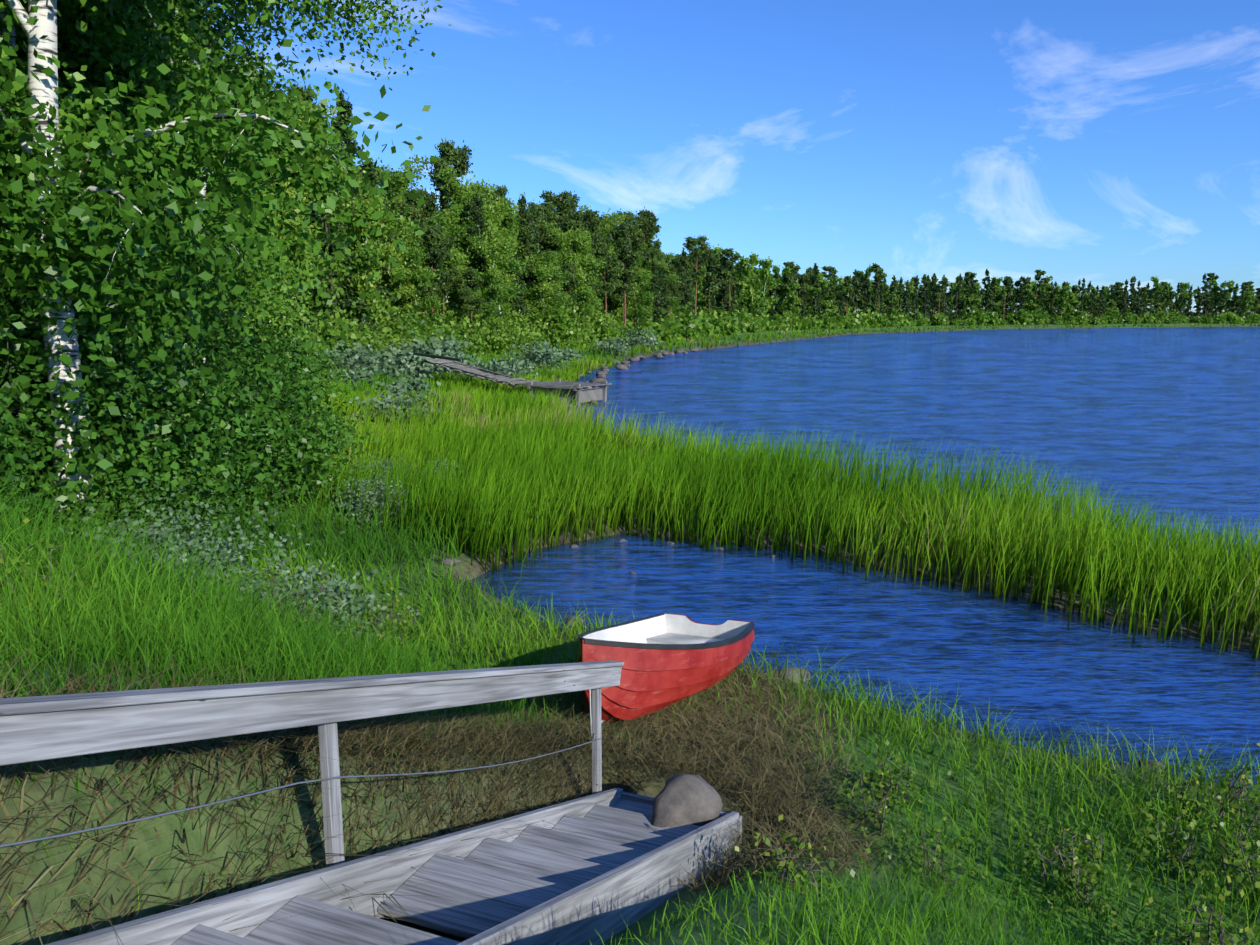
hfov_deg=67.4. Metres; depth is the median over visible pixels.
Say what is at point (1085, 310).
alder bush
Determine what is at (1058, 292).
birch tree
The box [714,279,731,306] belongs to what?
birch tree
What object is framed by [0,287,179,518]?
alder bush
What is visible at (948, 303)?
spruce tree
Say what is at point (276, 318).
alder bush
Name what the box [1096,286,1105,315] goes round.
spruce tree
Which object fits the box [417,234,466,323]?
pine tree
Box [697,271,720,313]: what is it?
pine tree
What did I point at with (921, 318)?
alder bush
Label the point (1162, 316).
alder bush
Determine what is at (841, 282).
birch tree
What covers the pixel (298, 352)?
sapling bush
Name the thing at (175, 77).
birch tree
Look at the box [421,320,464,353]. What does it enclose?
alder bush
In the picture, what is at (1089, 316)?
spruce tree
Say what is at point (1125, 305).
spruce tree
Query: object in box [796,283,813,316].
birch tree
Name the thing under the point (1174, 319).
alder bush
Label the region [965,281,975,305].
pine tree
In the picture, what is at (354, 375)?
willow bush
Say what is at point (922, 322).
alder bush
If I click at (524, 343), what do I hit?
alder bush
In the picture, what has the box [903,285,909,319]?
spruce tree
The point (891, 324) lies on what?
alder bush
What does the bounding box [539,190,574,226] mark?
pine tree
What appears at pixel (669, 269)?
spruce tree
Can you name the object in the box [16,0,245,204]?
birch tree
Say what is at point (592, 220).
pine tree
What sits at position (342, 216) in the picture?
birch tree
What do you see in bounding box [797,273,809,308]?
pine tree
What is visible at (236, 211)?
birch tree
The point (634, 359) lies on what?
shore rock
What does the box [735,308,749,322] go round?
alder bush
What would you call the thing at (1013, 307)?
spruce tree
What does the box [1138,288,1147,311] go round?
spruce tree
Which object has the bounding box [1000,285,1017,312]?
birch tree
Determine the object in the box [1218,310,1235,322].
alder bush
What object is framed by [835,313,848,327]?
alder bush
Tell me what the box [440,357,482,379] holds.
willow bush
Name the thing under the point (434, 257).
pine tree
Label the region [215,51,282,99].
birch tree
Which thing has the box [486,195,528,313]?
birch tree
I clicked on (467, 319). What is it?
alder bush
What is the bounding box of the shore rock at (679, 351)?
[674,349,682,353]
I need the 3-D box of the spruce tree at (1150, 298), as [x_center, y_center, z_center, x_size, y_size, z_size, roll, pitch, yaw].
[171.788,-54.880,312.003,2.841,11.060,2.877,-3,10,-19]
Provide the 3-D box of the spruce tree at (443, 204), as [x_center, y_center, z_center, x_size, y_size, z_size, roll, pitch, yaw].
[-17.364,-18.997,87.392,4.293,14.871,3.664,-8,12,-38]
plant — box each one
[0,511,129,647]
[17,497,120,569]
[224,559,369,642]
[323,598,409,658]
[328,606,409,649]
[350,616,409,656]
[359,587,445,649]
[724,814,870,904]
[814,738,946,847]
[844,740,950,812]
[877,797,996,901]
[996,823,1141,928]
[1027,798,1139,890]
[1068,785,1244,916]
[1076,871,1246,944]
[1105,841,1259,944]
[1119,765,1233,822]
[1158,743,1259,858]
[1162,774,1259,910]
[1246,933,1259,938]
[1253,909,1259,924]
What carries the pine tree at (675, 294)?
on the terrain ground at (172, 829)
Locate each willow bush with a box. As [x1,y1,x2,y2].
[43,477,334,612]
[188,531,419,656]
[266,468,329,504]
[311,465,422,531]
[315,325,408,379]
[329,367,373,386]
[336,348,389,371]
[338,452,417,485]
[348,383,452,430]
[368,341,447,377]
[372,374,448,397]
[376,337,422,366]
[388,319,481,374]
[410,331,474,362]
[413,456,470,488]
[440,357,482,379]
[454,358,537,381]
[485,354,540,376]
[508,339,586,371]
[555,347,582,363]
[591,336,633,355]
[613,326,674,350]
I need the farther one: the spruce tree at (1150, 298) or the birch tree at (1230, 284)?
the birch tree at (1230, 284)
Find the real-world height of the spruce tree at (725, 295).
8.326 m
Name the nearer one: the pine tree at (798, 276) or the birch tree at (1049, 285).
the pine tree at (798, 276)
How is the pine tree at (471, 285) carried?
on the terrain ground at (172, 829)
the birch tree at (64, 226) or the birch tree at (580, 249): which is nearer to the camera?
the birch tree at (64, 226)
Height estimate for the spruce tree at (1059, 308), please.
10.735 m
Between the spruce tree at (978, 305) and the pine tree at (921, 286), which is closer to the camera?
the spruce tree at (978, 305)
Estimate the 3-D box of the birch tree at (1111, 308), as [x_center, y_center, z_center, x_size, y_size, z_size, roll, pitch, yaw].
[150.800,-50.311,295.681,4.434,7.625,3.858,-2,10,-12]
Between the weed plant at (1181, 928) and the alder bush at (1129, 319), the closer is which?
the weed plant at (1181, 928)
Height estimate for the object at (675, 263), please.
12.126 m
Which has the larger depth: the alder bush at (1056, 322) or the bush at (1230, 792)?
the alder bush at (1056, 322)
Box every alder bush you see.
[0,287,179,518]
[0,393,52,507]
[3,299,309,531]
[19,286,314,406]
[28,314,301,405]
[161,380,289,506]
[217,294,297,338]
[226,305,327,385]
[237,283,338,382]
[239,296,308,340]
[245,333,327,389]
[252,305,320,354]
[274,330,318,382]
[292,302,360,333]
[293,291,350,331]
[299,294,374,368]
[304,326,335,362]
[334,332,378,357]
[342,292,421,341]
[342,305,395,345]
[348,326,378,353]
[369,338,398,357]
[380,313,441,350]
[385,308,444,345]
[389,335,416,349]
[396,300,468,343]
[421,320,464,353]
[427,301,477,340]
[436,308,498,354]
[456,340,472,356]
[458,331,481,356]
[475,312,528,354]
[475,331,504,352]
[503,315,546,351]
[517,339,530,352]
[525,321,550,342]
[527,303,593,349]
[528,325,548,349]
[529,308,556,337]
[569,302,611,343]
[574,322,599,348]
[586,304,610,345]
[590,310,626,342]
[611,321,634,345]
[614,309,632,326]
[628,324,648,336]
[631,316,656,341]
[650,317,668,341]
[652,309,681,339]
[661,317,683,342]
[671,302,705,338]
[677,304,702,338]
[678,317,700,339]
[693,302,727,319]
[697,318,718,337]
[703,309,729,336]
[713,303,745,334]
[724,319,739,335]
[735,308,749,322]
[738,320,748,332]
[746,319,762,332]
[747,312,765,331]
[748,325,760,332]
[750,310,771,330]
[755,309,770,323]
[766,316,778,330]
[770,314,788,330]
[774,323,783,330]
[783,314,799,329]
[795,315,811,329]
[805,314,818,329]
[808,308,840,322]
[808,315,822,328]
[818,312,835,328]
[832,321,844,328]
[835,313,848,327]
[843,319,855,328]
[846,315,857,328]
[849,310,868,326]
[861,314,874,327]
[865,309,882,327]
[869,321,880,327]
[878,317,889,327]
[885,308,902,318]
[887,312,905,325]
[887,320,895,326]
[901,316,910,325]
[906,310,922,324]
[907,317,916,326]
[916,318,927,325]
[917,315,930,325]
[931,311,944,325]
[932,312,949,325]
[951,318,959,325]
[959,319,967,325]
[966,310,989,325]
[967,317,977,325]
[985,310,1001,325]
[1000,318,1007,324]
[1005,313,1017,324]
[1014,307,1033,324]
[1027,307,1047,324]
[1052,313,1063,322]
[1052,319,1062,324]
[1061,312,1077,324]
[1075,318,1085,324]
[1078,315,1088,324]
[1081,306,1095,323]
[1093,320,1100,324]
[1096,312,1108,323]
[1106,312,1119,323]
[1116,318,1124,323]
[1121,310,1135,323]
[1131,315,1142,323]
[1141,311,1154,323]
[1150,306,1170,323]
[1164,307,1180,321]
[1169,314,1180,323]
[1171,312,1185,322]
[1192,315,1201,323]
[1199,313,1211,322]
[1203,317,1215,323]
[1209,312,1226,323]
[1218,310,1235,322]
[1226,315,1240,323]
[1244,318,1251,322]
[1247,312,1259,322]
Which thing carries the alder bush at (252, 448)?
on the terrain ground at (172, 829)
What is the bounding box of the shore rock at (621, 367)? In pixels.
[615,364,628,369]
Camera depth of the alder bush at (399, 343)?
59.35 m
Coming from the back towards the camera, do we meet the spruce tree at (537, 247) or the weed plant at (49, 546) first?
the spruce tree at (537, 247)
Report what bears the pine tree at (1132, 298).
on the terrain ground at (172, 829)
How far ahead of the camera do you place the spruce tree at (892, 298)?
242.08 m
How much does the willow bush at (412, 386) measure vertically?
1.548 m
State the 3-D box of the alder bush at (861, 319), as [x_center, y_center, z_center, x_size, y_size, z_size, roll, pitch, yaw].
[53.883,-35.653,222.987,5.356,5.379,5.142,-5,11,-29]
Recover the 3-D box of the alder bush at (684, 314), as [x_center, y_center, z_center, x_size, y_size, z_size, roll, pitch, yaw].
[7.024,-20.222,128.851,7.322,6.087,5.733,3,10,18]
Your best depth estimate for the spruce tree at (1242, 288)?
322.64 m
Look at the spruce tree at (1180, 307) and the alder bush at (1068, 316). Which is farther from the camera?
the spruce tree at (1180, 307)
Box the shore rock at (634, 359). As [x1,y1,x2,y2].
[628,357,639,361]
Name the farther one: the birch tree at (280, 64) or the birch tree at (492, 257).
the birch tree at (492, 257)
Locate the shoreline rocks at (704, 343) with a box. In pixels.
[463,322,1259,378]
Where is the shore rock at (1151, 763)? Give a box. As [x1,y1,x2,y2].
[1137,759,1167,772]
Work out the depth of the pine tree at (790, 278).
198.93 m
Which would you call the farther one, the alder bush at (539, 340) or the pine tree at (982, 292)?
the pine tree at (982, 292)
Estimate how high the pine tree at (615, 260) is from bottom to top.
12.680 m
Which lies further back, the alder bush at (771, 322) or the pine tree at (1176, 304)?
the pine tree at (1176, 304)
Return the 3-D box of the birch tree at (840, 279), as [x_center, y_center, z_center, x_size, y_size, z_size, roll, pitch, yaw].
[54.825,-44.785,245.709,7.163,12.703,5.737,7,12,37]
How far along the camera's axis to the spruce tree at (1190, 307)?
313.60 m
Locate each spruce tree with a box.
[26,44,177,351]
[302,128,379,333]
[304,212,340,326]
[328,85,404,338]
[436,192,451,231]
[461,189,507,333]
[509,253,531,330]
[517,192,528,210]
[517,205,543,322]
[520,201,540,310]
[600,234,618,325]
[628,242,639,321]
[647,259,664,322]
[658,263,670,318]
[664,256,675,317]
[676,247,698,317]
[701,256,715,304]
[704,256,717,309]
[707,263,718,309]
[716,256,731,305]
[716,277,721,306]
[719,265,732,311]
[721,284,731,319]
[730,285,739,323]
[734,262,742,304]
[735,286,742,321]
[768,270,780,316]
[797,285,803,317]
[801,295,807,318]
[809,263,823,316]
[813,291,822,320]
[836,284,843,313]
[839,296,844,315]
[848,269,858,315]
[858,278,867,307]
[859,271,872,312]
[871,281,879,312]
[877,273,889,316]
[878,294,884,315]
[886,275,896,314]
[895,277,903,316]
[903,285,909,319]
[904,280,912,316]
[909,275,920,312]
[912,293,918,321]
[918,288,922,311]
[919,274,932,316]
[920,275,932,322]
[928,273,938,320]
[939,274,950,321]
[946,289,953,322]
[950,276,963,320]
[953,273,963,316]
[975,290,981,311]
[981,269,989,307]
[983,275,990,312]
[986,277,998,317]
[997,289,1004,319]
[1005,280,1014,314]
[1009,293,1016,321]
[1015,277,1026,311]
[1019,289,1025,311]
[1039,287,1046,320]
[1048,294,1055,322]
[1056,289,1062,315]
[1075,278,1086,308]
[1078,293,1085,316]
[1086,281,1091,305]
[1087,300,1092,324]
[1093,291,1100,316]
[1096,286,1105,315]
[1110,284,1116,311]
[1120,286,1127,323]
[1128,276,1134,313]
[1128,276,1135,306]
[1133,280,1144,323]
[1133,290,1141,314]
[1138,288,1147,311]
[1142,294,1147,312]
[1147,289,1153,316]
[1152,292,1158,312]
[1178,295,1184,321]
[1184,293,1190,317]
[1187,294,1193,321]
[1193,286,1200,315]
[1196,296,1203,318]
[1199,273,1208,315]
[1209,295,1215,317]
[1213,288,1222,314]
[1219,288,1226,314]
[1229,283,1239,315]
[1235,296,1241,316]
[1240,284,1245,313]
[1247,288,1255,315]
[1253,290,1259,313]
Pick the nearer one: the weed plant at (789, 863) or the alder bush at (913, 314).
the weed plant at (789, 863)
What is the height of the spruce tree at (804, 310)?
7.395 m
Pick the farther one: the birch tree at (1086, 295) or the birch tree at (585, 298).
the birch tree at (1086, 295)
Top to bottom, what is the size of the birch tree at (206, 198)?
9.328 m
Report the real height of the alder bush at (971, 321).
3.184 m
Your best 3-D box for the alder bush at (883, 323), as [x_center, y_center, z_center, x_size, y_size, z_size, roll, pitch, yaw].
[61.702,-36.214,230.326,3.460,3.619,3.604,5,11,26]
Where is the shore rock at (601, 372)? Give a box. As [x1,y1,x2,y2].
[596,371,607,375]
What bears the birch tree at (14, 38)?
on the terrain ground at (172, 829)
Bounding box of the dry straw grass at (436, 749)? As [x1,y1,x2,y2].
[0,631,932,944]
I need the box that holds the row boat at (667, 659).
[577,613,754,721]
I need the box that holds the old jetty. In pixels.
[413,352,611,405]
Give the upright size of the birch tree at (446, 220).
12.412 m
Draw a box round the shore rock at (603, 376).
[596,374,605,379]
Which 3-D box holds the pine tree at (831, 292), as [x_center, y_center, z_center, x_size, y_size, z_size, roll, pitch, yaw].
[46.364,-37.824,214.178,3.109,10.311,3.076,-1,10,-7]
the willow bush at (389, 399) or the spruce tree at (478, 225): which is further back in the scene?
the spruce tree at (478, 225)
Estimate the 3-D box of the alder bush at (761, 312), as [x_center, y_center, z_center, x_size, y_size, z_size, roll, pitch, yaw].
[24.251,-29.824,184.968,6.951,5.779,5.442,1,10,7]
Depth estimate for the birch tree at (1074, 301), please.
285.42 m
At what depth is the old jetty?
42.06 m
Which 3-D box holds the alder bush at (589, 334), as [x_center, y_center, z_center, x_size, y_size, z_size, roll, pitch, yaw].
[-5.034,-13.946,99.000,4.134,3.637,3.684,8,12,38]
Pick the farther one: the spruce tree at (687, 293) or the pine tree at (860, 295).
the pine tree at (860, 295)
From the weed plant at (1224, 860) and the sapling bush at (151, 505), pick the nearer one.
the weed plant at (1224, 860)
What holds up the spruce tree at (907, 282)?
on the terrain ground at (172, 829)
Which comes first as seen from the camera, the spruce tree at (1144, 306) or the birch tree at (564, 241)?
the birch tree at (564, 241)
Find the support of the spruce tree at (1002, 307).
on the terrain ground at (172, 829)
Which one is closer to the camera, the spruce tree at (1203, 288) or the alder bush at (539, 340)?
the alder bush at (539, 340)
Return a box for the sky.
[199,0,1259,312]
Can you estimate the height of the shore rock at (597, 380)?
0.331 m
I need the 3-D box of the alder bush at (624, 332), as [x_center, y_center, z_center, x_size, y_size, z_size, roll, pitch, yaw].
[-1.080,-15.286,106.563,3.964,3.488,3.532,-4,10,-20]
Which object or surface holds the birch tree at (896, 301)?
on the terrain ground at (172, 829)
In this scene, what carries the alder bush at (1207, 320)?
on the terrain ground at (172, 829)
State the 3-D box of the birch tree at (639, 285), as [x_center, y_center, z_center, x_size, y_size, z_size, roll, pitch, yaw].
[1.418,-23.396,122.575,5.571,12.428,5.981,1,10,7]
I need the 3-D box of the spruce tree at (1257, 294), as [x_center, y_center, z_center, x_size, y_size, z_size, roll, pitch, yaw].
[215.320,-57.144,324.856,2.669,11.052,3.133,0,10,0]
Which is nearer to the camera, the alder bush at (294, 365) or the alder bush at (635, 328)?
the alder bush at (294, 365)
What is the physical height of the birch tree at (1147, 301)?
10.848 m
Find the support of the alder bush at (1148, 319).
on the terrain ground at (172, 829)
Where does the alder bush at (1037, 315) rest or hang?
on the terrain ground at (172, 829)
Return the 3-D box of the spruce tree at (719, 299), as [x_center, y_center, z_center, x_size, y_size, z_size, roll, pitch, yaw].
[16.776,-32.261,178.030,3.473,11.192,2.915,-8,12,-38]
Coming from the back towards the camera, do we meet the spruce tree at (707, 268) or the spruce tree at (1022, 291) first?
the spruce tree at (1022, 291)
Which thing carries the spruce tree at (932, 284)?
on the terrain ground at (172, 829)
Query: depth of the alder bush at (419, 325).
64.57 m
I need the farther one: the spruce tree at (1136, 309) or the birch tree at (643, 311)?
the spruce tree at (1136, 309)
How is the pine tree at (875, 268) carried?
on the terrain ground at (172, 829)
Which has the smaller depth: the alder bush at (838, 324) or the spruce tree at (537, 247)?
the spruce tree at (537, 247)
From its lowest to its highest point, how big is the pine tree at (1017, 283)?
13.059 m
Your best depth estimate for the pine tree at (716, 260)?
165.66 m
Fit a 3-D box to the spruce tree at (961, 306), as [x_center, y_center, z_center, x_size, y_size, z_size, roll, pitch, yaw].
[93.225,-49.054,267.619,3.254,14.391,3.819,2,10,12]
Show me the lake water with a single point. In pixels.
(1165, 419)
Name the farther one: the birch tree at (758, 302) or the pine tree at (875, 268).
the pine tree at (875, 268)
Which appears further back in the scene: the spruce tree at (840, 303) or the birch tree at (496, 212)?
the spruce tree at (840, 303)
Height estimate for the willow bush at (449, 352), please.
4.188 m
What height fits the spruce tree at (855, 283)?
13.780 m
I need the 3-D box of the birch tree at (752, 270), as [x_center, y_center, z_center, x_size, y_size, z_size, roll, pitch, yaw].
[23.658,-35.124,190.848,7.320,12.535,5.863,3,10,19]
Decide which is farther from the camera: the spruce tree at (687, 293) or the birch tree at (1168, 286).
the birch tree at (1168, 286)
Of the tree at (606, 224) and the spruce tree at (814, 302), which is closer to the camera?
the tree at (606, 224)
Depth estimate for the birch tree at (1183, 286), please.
320.78 m
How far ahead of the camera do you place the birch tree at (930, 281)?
270.26 m
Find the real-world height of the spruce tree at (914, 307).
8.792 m
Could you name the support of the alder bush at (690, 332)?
on the terrain ground at (172, 829)
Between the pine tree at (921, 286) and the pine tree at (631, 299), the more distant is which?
the pine tree at (921, 286)
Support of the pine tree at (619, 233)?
on the terrain ground at (172, 829)
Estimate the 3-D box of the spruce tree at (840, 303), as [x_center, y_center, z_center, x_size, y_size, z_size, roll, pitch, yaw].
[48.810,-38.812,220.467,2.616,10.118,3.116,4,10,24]
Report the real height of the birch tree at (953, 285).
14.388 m
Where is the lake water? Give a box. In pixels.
[469,327,1259,789]
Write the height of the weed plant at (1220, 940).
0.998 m
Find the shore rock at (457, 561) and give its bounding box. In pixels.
[439,557,461,565]
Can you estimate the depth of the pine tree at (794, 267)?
203.05 m
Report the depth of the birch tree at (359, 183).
67.19 m
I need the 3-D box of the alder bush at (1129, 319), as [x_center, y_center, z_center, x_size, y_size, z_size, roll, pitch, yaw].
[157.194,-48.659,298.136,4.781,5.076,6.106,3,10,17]
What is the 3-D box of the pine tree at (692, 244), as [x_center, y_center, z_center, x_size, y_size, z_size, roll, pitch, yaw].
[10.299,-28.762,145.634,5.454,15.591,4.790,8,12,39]
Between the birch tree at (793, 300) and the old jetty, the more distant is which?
the birch tree at (793, 300)
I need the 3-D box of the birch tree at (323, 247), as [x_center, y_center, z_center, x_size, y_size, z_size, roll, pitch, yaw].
[-20.595,-14.130,56.830,8.430,15.454,8.516,0,10,1]
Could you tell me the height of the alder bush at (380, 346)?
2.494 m
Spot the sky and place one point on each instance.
(1105, 143)
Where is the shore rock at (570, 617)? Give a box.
[566,616,583,625]
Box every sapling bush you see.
[0,253,364,562]
[0,256,296,549]
[0,385,93,546]
[21,437,300,583]
[162,274,366,416]
[186,329,392,528]
[232,316,343,404]
[248,326,336,414]
[283,403,362,458]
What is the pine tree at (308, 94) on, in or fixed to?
on the terrain ground at (172, 829)
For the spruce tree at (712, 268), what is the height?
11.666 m
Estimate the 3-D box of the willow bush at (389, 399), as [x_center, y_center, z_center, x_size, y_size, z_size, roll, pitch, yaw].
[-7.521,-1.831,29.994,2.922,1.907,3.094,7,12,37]
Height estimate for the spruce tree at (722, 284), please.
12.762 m
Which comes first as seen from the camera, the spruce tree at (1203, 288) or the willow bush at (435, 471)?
the willow bush at (435, 471)
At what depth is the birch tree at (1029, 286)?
282.74 m
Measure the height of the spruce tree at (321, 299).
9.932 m
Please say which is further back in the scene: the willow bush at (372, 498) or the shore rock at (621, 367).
the shore rock at (621, 367)
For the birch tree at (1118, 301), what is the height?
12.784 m
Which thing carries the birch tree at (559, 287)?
on the terrain ground at (172, 829)
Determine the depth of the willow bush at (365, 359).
52.19 m
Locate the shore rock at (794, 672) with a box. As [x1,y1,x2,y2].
[769,667,809,682]
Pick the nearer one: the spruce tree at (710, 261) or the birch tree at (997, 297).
the spruce tree at (710, 261)
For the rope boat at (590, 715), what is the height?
0.343 m
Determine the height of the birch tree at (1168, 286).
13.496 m
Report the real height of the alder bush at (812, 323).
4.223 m
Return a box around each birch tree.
[0,0,201,299]
[0,0,372,390]
[0,0,458,545]
[16,0,202,133]
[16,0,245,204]
[16,4,257,337]
[20,0,451,394]
[104,0,335,179]
[164,114,266,309]
[166,146,309,308]
[176,180,285,322]
[186,1,272,152]
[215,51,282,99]
[235,99,306,323]
[254,102,358,308]
[259,93,364,315]
[311,99,377,306]
[328,177,354,313]
[336,209,393,314]
[337,168,380,209]
[338,176,420,329]
[355,155,429,263]
[379,260,420,295]
[381,219,428,317]
[384,221,437,313]
[384,245,449,327]
[410,201,482,325]
[435,166,514,314]
[453,235,522,353]
[461,190,533,317]
[475,254,533,325]
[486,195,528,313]
[521,247,573,347]
[525,250,572,345]
[535,221,590,305]
[554,232,605,318]
[570,286,601,333]
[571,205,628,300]
[588,269,616,325]
[608,232,636,319]
[610,241,644,318]
[614,252,659,325]
[632,243,656,311]
[641,255,683,319]
[666,252,694,308]
[687,273,704,309]
[694,265,707,312]
[708,244,721,264]
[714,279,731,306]
[724,255,759,311]
[736,270,771,322]
[739,269,765,309]
[749,252,771,277]
[754,256,777,313]
[767,266,792,313]
[771,265,797,311]
[778,283,801,318]
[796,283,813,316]
[806,272,833,316]
[822,293,837,313]
[830,276,854,316]
[831,275,851,303]
[838,278,857,312]
[856,265,878,309]
[877,285,899,309]
[888,290,902,310]
[901,286,919,311]
[903,280,914,310]
[920,278,945,313]
[945,276,970,312]
[945,282,954,309]
[953,288,966,313]
[963,286,980,318]
[966,282,986,305]
[972,299,987,314]
[989,276,1007,314]
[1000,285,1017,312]
[1016,284,1032,310]
[1023,289,1040,312]
[1035,275,1053,310]
[1043,281,1054,311]
[1046,285,1060,313]
[1053,284,1073,319]
[1064,293,1082,319]
[1083,292,1091,310]
[1100,286,1118,311]
[1105,299,1120,316]
[1109,284,1129,310]
[1128,300,1135,315]
[1133,292,1153,313]
[1147,276,1169,310]
[1160,283,1179,311]
[1176,281,1195,314]
[1202,279,1220,313]
[1216,279,1239,311]
[1237,291,1255,316]
[1238,287,1259,311]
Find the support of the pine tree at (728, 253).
on the terrain ground at (172, 829)
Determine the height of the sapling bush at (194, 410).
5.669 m
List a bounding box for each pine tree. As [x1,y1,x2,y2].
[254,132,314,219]
[262,83,335,131]
[354,159,407,245]
[358,191,400,286]
[391,187,450,312]
[403,225,451,313]
[405,188,437,212]
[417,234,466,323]
[425,138,484,297]
[456,267,489,327]
[482,184,514,211]
[505,208,542,318]
[526,199,564,252]
[534,207,561,261]
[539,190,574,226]
[552,190,581,226]
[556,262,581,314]
[560,210,599,260]
[573,209,608,268]
[580,260,606,339]
[592,242,620,317]
[595,231,627,313]
[608,222,643,323]
[610,254,640,324]
[616,208,646,262]
[626,213,661,304]
[626,273,643,321]
[632,207,663,265]
[665,274,680,312]
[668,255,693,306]
[677,269,696,307]
[683,235,714,311]
[685,252,697,269]
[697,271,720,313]
[701,256,722,285]
[714,252,735,302]
[716,248,742,305]
[768,274,774,296]
[779,274,797,317]
[783,262,801,289]
[789,270,801,306]
[796,267,813,298]
[796,285,806,306]
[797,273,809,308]
[821,266,837,292]
[827,283,842,319]
[838,275,855,314]
[854,284,863,306]
[856,287,863,298]
[857,276,872,294]
[864,290,876,314]
[870,263,887,312]
[890,280,904,299]
[917,280,923,300]
[933,278,949,313]
[935,289,946,305]
[962,272,977,309]
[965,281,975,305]
[976,288,984,306]
[985,292,995,306]
[998,276,1014,317]
[1012,280,1020,312]
[1013,289,1020,309]
[1026,277,1036,294]
[1032,269,1047,303]
[1045,286,1055,310]
[1047,288,1059,305]
[1060,282,1071,295]
[1067,285,1080,304]
[1086,289,1099,319]
[1099,299,1106,314]
[1108,290,1122,305]
[1115,282,1124,306]
[1130,290,1137,306]
[1153,294,1161,315]
[1159,289,1169,306]
[1167,291,1177,314]
[1173,299,1179,309]
[1193,288,1202,316]
[1202,292,1211,313]
[1206,273,1218,289]
[1220,282,1229,300]
[1241,282,1254,313]
[1251,299,1259,314]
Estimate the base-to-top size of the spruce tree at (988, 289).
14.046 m
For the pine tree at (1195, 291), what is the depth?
321.47 m
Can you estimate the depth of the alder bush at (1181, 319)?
310.24 m
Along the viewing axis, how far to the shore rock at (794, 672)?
10.09 m
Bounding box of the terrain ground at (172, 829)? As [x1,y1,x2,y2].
[0,313,1259,944]
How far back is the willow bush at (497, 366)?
50.59 m
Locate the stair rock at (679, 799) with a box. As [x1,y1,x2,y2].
[651,774,722,826]
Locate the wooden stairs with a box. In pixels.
[45,788,741,944]
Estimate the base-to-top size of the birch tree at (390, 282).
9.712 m
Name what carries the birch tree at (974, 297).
on the terrain ground at (172, 829)
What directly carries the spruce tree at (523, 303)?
on the terrain ground at (172, 829)
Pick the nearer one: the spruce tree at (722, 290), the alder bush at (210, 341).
the alder bush at (210, 341)
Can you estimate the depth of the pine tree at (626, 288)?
109.48 m
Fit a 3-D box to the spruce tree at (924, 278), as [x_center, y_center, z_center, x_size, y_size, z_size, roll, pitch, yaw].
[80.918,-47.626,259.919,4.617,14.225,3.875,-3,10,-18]
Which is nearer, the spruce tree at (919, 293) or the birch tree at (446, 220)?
the birch tree at (446, 220)
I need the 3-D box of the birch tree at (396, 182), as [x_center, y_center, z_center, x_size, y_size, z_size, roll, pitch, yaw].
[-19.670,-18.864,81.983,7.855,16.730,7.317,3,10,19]
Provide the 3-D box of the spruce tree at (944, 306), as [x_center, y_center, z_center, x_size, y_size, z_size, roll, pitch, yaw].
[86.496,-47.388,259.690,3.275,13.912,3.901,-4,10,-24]
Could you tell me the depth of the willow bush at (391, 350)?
55.14 m
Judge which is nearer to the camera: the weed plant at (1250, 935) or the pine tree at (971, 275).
the weed plant at (1250, 935)
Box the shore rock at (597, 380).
[590,378,605,382]
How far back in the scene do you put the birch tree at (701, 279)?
158.47 m
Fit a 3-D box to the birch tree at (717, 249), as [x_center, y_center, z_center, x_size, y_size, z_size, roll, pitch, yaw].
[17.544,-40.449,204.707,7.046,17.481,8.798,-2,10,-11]
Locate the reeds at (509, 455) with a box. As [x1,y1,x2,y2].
[289,355,1259,658]
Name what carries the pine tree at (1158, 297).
on the terrain ground at (172, 829)
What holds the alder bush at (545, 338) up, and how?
on the terrain ground at (172, 829)
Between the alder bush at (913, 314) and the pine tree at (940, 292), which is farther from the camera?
the pine tree at (940, 292)
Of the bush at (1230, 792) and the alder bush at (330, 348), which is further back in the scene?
the alder bush at (330, 348)
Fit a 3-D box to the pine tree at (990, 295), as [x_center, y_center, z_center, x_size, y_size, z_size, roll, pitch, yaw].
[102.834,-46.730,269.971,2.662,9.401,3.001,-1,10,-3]
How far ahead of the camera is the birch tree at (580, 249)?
98.51 m
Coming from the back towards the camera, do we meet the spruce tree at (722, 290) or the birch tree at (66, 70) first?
the spruce tree at (722, 290)
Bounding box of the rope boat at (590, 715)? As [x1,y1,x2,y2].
[589,689,594,742]
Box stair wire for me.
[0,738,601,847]
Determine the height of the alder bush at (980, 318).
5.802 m
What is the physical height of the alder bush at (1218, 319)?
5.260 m
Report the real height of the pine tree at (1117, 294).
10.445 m
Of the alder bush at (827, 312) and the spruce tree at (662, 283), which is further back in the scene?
the alder bush at (827, 312)
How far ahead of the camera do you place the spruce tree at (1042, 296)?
279.58 m
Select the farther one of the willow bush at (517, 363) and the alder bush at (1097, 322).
the alder bush at (1097, 322)
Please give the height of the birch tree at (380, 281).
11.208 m
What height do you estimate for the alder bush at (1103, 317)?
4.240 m
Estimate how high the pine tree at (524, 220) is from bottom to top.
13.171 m
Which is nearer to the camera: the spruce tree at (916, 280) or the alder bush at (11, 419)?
the alder bush at (11, 419)
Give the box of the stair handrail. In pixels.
[0,660,623,866]
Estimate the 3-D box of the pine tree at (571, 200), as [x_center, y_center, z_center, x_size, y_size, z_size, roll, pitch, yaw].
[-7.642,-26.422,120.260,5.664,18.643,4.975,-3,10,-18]

